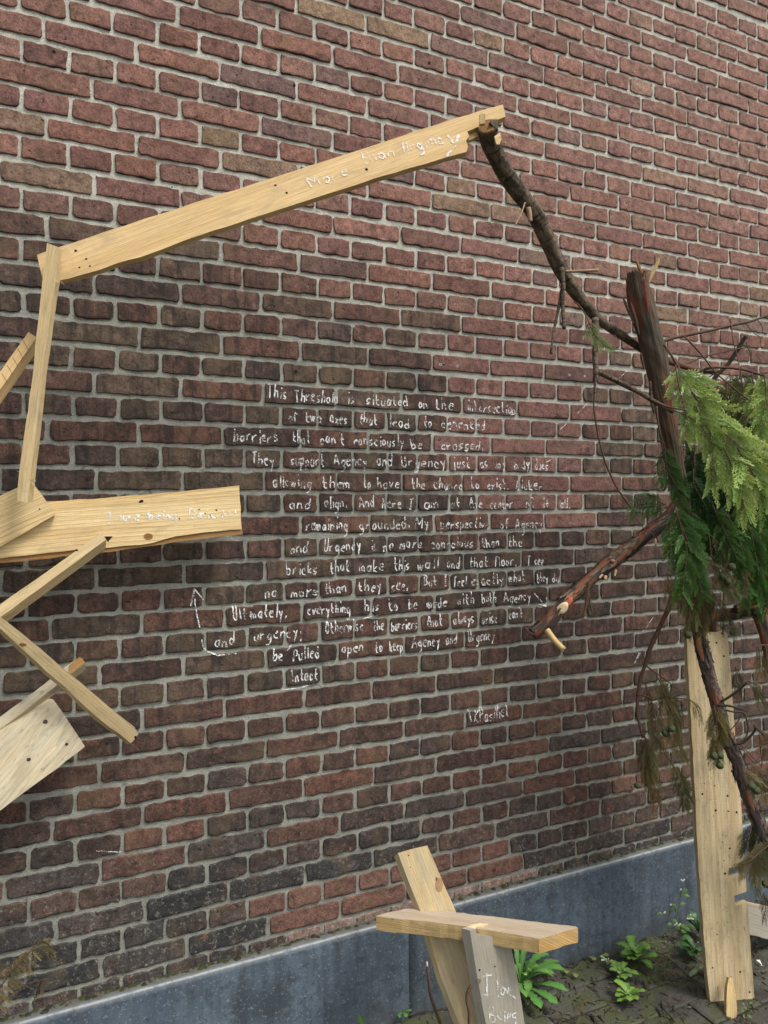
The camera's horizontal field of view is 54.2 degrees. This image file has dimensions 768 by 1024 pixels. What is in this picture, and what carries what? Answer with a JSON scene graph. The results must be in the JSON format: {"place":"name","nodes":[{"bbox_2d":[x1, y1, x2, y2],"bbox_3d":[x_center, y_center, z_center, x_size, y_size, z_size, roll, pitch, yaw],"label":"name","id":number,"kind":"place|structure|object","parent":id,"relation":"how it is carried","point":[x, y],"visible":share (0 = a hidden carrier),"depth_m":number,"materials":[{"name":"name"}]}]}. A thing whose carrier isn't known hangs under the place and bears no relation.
{"place":"outdoors","nodes":[
{"label":"outdoors","id":0,"kind":"place"},
{"bbox_2d":[397,898,767,1023],"bbox_3d":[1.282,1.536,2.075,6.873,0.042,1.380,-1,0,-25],"label":"pavement","id":1,"kind":"structure","parent":0,"point":[700,1005],"depth_m":2.36,"materials":[{"name":"brown soil"}]},
{"bbox_2d":[358,1014,365,1023],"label":"grass blade","id":2,"kind":"object","parent":1,"relation":"on","point":[360,1018],"depth_m":2.12,"materials":[{"name":"green plant"}]},
{"bbox_2d":[0,0,767,1023],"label":"brick wall","id":3,"kind":"structure","parent":1,"relation":"on","point":[332,680],"depth_m":2.23,"materials":[{"name":"red brick"}]},
{"bbox_2d":[0,938,55,1012],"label":"cypress bough","id":4,"kind":"object","parent":3,"relation":"attached to","point":[23,959],"visible":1,"depth_m":1.67,"materials":[{"name":"brown plant"}]},
{"bbox_2d":[1,979,45,1004],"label":"cypress twig","id":5,"kind":"object","parent":4,"relation":"attached to","point":[42,992],"visible":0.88,"depth_m":1.72,"materials":[{"name":"brown plant"}]},
{"bbox_2d":[0,698,84,809],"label":"board","id":6,"kind":"object","parent":3,"relation":"attached to","point":[41,741],"visible":1,"depth_m":1.75,"materials":[{"name":"brown wood"}]},
{"bbox_2d":[0,657,85,729],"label":"batten","id":7,"kind":"object","parent":6,"relation":"attached to","point":[51,688],"visible":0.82,"depth_m":1.77,"materials":[{"name":"brown wood"}]},
{"bbox_2d":[0,617,137,743],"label":"batten","id":8,"kind":"object","parent":3,"relation":"attached to","point":[89,702],"visible":1,"depth_m":1.76,"materials":[{"name":"brown wood"}]},
{"bbox_2d":[0,485,242,562],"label":"plank","id":9,"kind":"object","parent":3,"relation":"attached to","point":[70,527],"visible":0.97,"depth_m":1.86,"materials":[{"name":"brown wood"}]},
{"bbox_2d":[0,486,55,545],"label":"board","id":10,"kind":"object","parent":9,"relation":"attached to","point":[18,518],"visible":0.96,"depth_m":1.73,"materials":[{"name":"brown wood"}]},
{"bbox_2d":[0,534,105,620],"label":"batten","id":11,"kind":"object","parent":9,"relation":"attached to","point":[11,607],"visible":0.99,"depth_m":1.75,"materials":[{"name":"brown wood"}]},
{"bbox_2d":[37,105,505,283],"bbox_3d":[-0.242,-0.765,1.781,1.105,0.485,0.041,-1,0,-9],"label":"plank","id":12,"kind":"object","parent":3,"relation":"attached to","point":[162,233],"visible":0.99,"depth_m":1.77,"materials":[{"name":"beige wood"}]},
{"bbox_2d":[17,243,64,502],"bbox_3d":[-0.764,-0.308,1.674,0.105,0.575,0.035,-1,0,1],"label":"batten","id":13,"kind":"object","parent":12,"relation":"attached to","point":[32,433],"visible":1,"depth_m":1.66,"materials":[{"name":"brown wood"}]},
{"bbox_2d":[0,332,35,402],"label":"batten","id":14,"kind":"object","parent":13,"relation":"attached to","point":[17,362],"visible":0.99,"depth_m":1.70,"materials":[{"name":"beige wood"}]},
{"bbox_2d":[477,113,685,507],"bbox_3d":[0.549,-0.491,2.051,0.760,0.964,0.221,-1,0,-25],"label":"bare branch","id":15,"kind":"object","parent":12,"relation":"attached to","point":[511,182],"visible":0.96,"depth_m":2.02,"materials":[{"name":"brown plant"}]},
{"bbox_2d":[582,322,619,353],"bbox_3d":[0.582,-0.466,2.013,0.101,0.096,0.025,0,0,17],"label":"cypress sprig","id":16,"kind":"object","parent":15,"relation":"attached to","point":[600,339],"visible":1,"depth_m":2.02,"materials":[{"name":"green plant"}]},
{"bbox_2d":[0,813,767,1021],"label":"ledge moss","id":17,"kind":"object","parent":3,"relation":"on","point":[201,966],"visible":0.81,"depth_m":2.10,"materials":[{"name":"green plant"}]},
{"bbox_2d":[397,1002,410,1017],"bbox_3d":[0.049,1.505,2.263,0.064,0.032,0.058,0,0,24],"label":"weed rosette","id":18,"kind":"object","parent":1,"relation":"on","point":[404,1013],"visible":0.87,"depth_m":2.25,"materials":[{"name":"green plant"}]},
{"bbox_2d":[409,962,441,1023],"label":"stick","id":19,"kind":"object","parent":1,"relation":"on","point":[431,998],"visible":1,"depth_m":2.08,"materials":[{"name":"brown wood"}]},
{"bbox_2d":[408,1007,443,1016],"bbox_3d":[0.129,1.522,2.285,0.117,0.006,0.012,-1,0,-16],"label":"twig","id":20,"kind":"object","parent":1,"relation":"on","point":[411,1014],"visible":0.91,"depth_m":2.28,"materials":[{"name":"brown wood"}]},
{"bbox_2d":[394,846,477,1023],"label":"board","id":21,"kind":"object","parent":1,"relation":"on","point":[422,880],"visible":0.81,"depth_m":2.01,"materials":[{"name":"brown wood"}]},
{"bbox_2d":[462,927,524,1023],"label":"board","id":22,"kind":"object","parent":21,"relation":"attached to","point":[494,982],"visible":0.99,"depth_m":1.92,"materials":[{"name":"white wood"}]},
{"bbox_2d":[376,909,577,952],"bbox_3d":[0.239,1.094,1.964,0.522,0.041,0.084,0,0,13],"label":"board","id":23,"kind":"object","parent":22,"relation":"on","point":[532,936],"visible":0.94,"depth_m":1.96,"materials":[{"name":"brown wood"}]},
{"bbox_2d":[465,985,472,1023],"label":"stick","id":24,"kind":"object","parent":1,"relation":"on","point":[467,1002],"visible":1,"depth_m":1.88,"materials":[{"name":"brown wood"}]},
{"bbox_2d":[514,949,567,1007],"bbox_3d":[0.482,1.454,2.383,0.226,0.128,0.258,-1,0,-25],"label":"weed rosette","id":25,"kind":"object","parent":1,"relation":"on","point":[532,968],"visible":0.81,"depth_m":2.37,"materials":[{"name":"green plant"}]},
{"bbox_2d":[558,1013,580,1023],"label":"twig","id":26,"kind":"object","parent":1,"relation":"on","point":[559,1018],"visible":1,"depth_m":2.24,"materials":[{"name":"brown wood"}]},
{"bbox_2d":[419,900,767,1023],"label":"litter","id":27,"kind":"object","parent":1,"relation":"on","point":[619,1002],"visible":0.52,"depth_m":2.37,"materials":[{"name":"brown plant"}]},
{"bbox_2d":[600,955,612,964],"bbox_3d":[0.745,1.503,2.507,0.045,0.026,0.041,0,0,11],"label":"seedling","id":28,"kind":"object","parent":1,"relation":"on","point":[607,962],"visible":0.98,"depth_m":2.51,"materials":[{"name":"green plant"}]},
{"bbox_2d":[609,960,638,978],"bbox_3d":[0.775,1.497,2.452,0.078,0.032,0.098,-1,0,-25],"label":"weed rosette","id":29,"kind":"object","parent":1,"relation":"on","point":[619,968],"visible":1,"depth_m":2.45,"materials":[{"name":"green plant"}]},
{"bbox_2d":[614,979,644,1001],"bbox_3d":[0.756,1.495,2.334,0.093,0.042,0.092,-1,0,-44],"label":"weed rosette","id":30,"kind":"object","parent":1,"relation":"on","point":[627,990],"visible":1,"depth_m":2.33,"materials":[{"name":"green plant"}]},
{"bbox_2d":[616,935,657,967],"bbox_3d":[0.851,1.482,2.534,0.132,0.066,0.132,0,0,34],"label":"weed rosette","id":31,"kind":"object","parent":1,"relation":"on","point":[636,951],"visible":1,"depth_m":2.52,"materials":[{"name":"green plant"}]},
{"bbox_2d":[660,1001,675,1022],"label":"twig","id":32,"kind":"object","parent":1,"relation":"on","point":[664,1009],"visible":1,"depth_m":2.27,"materials":[{"name":"brown wood"}]},
{"bbox_2d":[648,951,689,976],"bbox_3d":[0.963,1.513,2.521,0.032,0.004,0.164,-1,0,-33],"label":"twig","id":33,"kind":"object","parent":1,"relation":"on","point":[671,961],"visible":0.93,"depth_m":2.52,"materials":[{"name":"brown plant"}]},
{"bbox_2d":[657,879,693,932],"bbox_3d":[1.032,1.392,2.652,0.134,0.197,0.018,-1,0,0],"label":"flowering weed","id":34,"kind":"object","parent":1,"relation":"on","point":[682,926],"visible":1,"depth_m":2.65,"materials":[{"name":"green plant"}]},
{"bbox_2d":[679,934,701,955],"bbox_3d":[1.038,1.485,2.555,0.069,0.052,0.117,-1,0,-10],"label":"weed rosette","id":35,"kind":"object","parent":1,"relation":"on","point":[687,942],"visible":0.97,"depth_m":2.56,"materials":[{"name":"green plant"}]},
{"bbox_2d":[684,910,699,932],"bbox_3d":[1.118,1.479,2.680,0.071,0.060,0.114,-1,0,-25],"label":"weed rosette","id":36,"kind":"object","parent":1,"relation":"on","point":[696,921],"visible":0.69,"depth_m":2.71,"materials":[{"name":"green plant"}]},
{"bbox_2d":[618,900,767,1001],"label":"ground cover","id":37,"kind":"object","parent":1,"relation":"on","point":[674,957],"visible":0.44,"depth_m":2.53,"materials":[{"name":"green plant"}]},
{"bbox_2d":[689,964,698,976],"bbox_3d":[1.023,1.504,2.462,0.021,0.013,0.104,0,0,38],"label":"fallen leaf","id":38,"kind":"object","parent":1,"relation":"on","point":[694,971],"visible":1,"depth_m":2.45,"materials":[{"name":"green plant"}]},
{"bbox_2d":[622,258,767,631],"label":"conifer trunk","id":39,"kind":"object","parent":1,"relation":"on","point":[641,309],"visible":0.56,"depth_m":2.19,"materials":[{"name":"red plant"}]},
{"bbox_2d":[525,500,683,650],"bbox_3d":[0.644,0.172,2.132,0.519,0.423,0.093,-1,0,-12],"label":"peeling branch","id":40,"kind":"object","parent":39,"relation":"attached to","point":[606,565],"visible":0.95,"depth_m":2.13,"materials":[{"name":"orange plant"}]},
{"bbox_2d":[624,493,665,523],"bbox_3d":[0.751,-0.010,2.172,0.154,0.092,0.052,-1,0,-25],"label":"cypress bough","id":41,"kind":"object","parent":40,"relation":"attached to","point":[649,503],"visible":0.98,"depth_m":2.17,"materials":[{"name":"green plant"}]},
{"bbox_2d":[634,598,703,816],"bbox_3d":[0.863,0.585,2.273,0.188,0.645,0.129,0,0,32],"label":"cypress bough","id":42,"kind":"object","parent":39,"relation":"attached to","point":[673,726],"visible":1,"depth_m":2.25,"materials":[{"name":"green plant"}]},
{"bbox_2d":[653,407,712,611],"bbox_3d":[0.822,-0.012,2.075,0.170,0.581,0.127,0,0,35],"label":"cypress bough","id":43,"kind":"object","parent":39,"relation":"attached to","point":[691,539],"visible":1,"depth_m":2.06,"materials":[{"name":"green plant"}]},
{"bbox_2d":[662,572,714,643],"bbox_3d":[0.894,0.282,2.180,0.152,0.210,0.087,0,0,6],"label":"cypress bough","id":44,"kind":"object","parent":39,"relation":"attached to","point":[698,619],"visible":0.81,"depth_m":2.18,"materials":[{"name":"green plant"}]},
{"bbox_2d":[668,440,754,535],"bbox_3d":[1.037,-0.053,2.280,0.332,0.370,0.150,-1,0,2],"label":"cypress bough","id":45,"kind":"object","parent":39,"relation":"attached to","point":[689,459],"visible":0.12,"depth_m":2.24,"materials":[{"name":"green plant"}]},
{"bbox_2d":[662,344,767,532],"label":"cypress bough","id":46,"kind":"object","parent":39,"relation":"attached to","point":[755,461],"visible":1,"depth_m":2.04,"materials":[{"name":"green plant"}]},
{"bbox_2d":[704,705,730,772],"bbox_3d":[0.977,0.669,2.192,0.074,0.202,0.058,0,0,15],"label":"cypress bough","id":47,"kind":"object","parent":39,"relation":"attached to","point":[721,730],"visible":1,"depth_m":2.19,"materials":[{"name":"green plant"}]},
{"bbox_2d":[680,469,767,623],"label":"cypress bough","id":48,"kind":"object","parent":39,"relation":"attached to","point":[737,543],"visible":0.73,"depth_m":2.14,"materials":[{"name":"green plant"}]},
{"bbox_2d":[686,601,767,854],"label":"flaking branch","id":49,"kind":"object","parent":39,"relation":"attached to","point":[735,757],"visible":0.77,"depth_m":2.24,"materials":[{"name":"brown plant"}]},
{"bbox_2d":[700,535,753,641],"bbox_3d":[0.949,0.220,2.093,0.139,0.311,0.195,0,0,32],"label":"cypress bough","id":50,"kind":"object","parent":39,"relation":"attached to","point":[725,580],"visible":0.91,"depth_m":2.13,"materials":[{"name":"green plant"}]},
{"bbox_2d":[710,341,767,442],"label":"cypress bough","id":51,"kind":"object","parent":39,"relation":"attached to","point":[736,397],"visible":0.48,"depth_m":2.24,"materials":[{"name":"green plant"}]},
{"bbox_2d":[715,592,767,676],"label":"bent branch","id":52,"kind":"object","parent":39,"relation":"attached to","point":[762,628],"visible":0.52,"depth_m":2.33,"materials":[{"name":"orange plant"}]},
{"bbox_2d":[727,644,767,926],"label":"cypress bough","id":53,"kind":"object","parent":39,"relation":"attached to","point":[754,849],"visible":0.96,"depth_m":2.19,"materials":[{"name":"green plant"}]},
{"bbox_2d":[684,632,754,1001],"bbox_3d":[1.058,0.955,2.373,0.179,1.143,0.089,-1,0,-6],"label":"plank","id":54,"kind":"object","parent":1,"relation":"on","point":[723,914],"visible":0.93,"depth_m":2.36,"materials":[{"name":"beige wood"}]},
{"bbox_2d":[724,977,736,1018],"bbox_3d":[1.052,1.485,2.284,0.037,0.115,0.066,0,0,7],"label":"stake","id":55,"kind":"object","parent":1,"relation":"on","point":[730,1006],"visible":0.94,"depth_m":2.28,"materials":[{"name":"brown wood"}]},
{"bbox_2d":[741,1002,751,1017],"bbox_3d":[1.085,1.493,2.243,0.031,0.042,0.051,0,0,28],"label":"weed rosette","id":56,"kind":"object","parent":1,"relation":"on","point":[745,1009],"visible":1,"depth_m":2.25,"materials":[{"name":"green plant"}]},
{"bbox_2d":[748,902,767,938],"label":"plank","id":57,"kind":"object","parent":1,"relation":"on","point":[757,928],"visible":0.58,"depth_m":2.54,"materials":[{"name":"brown wood"}]}
]}

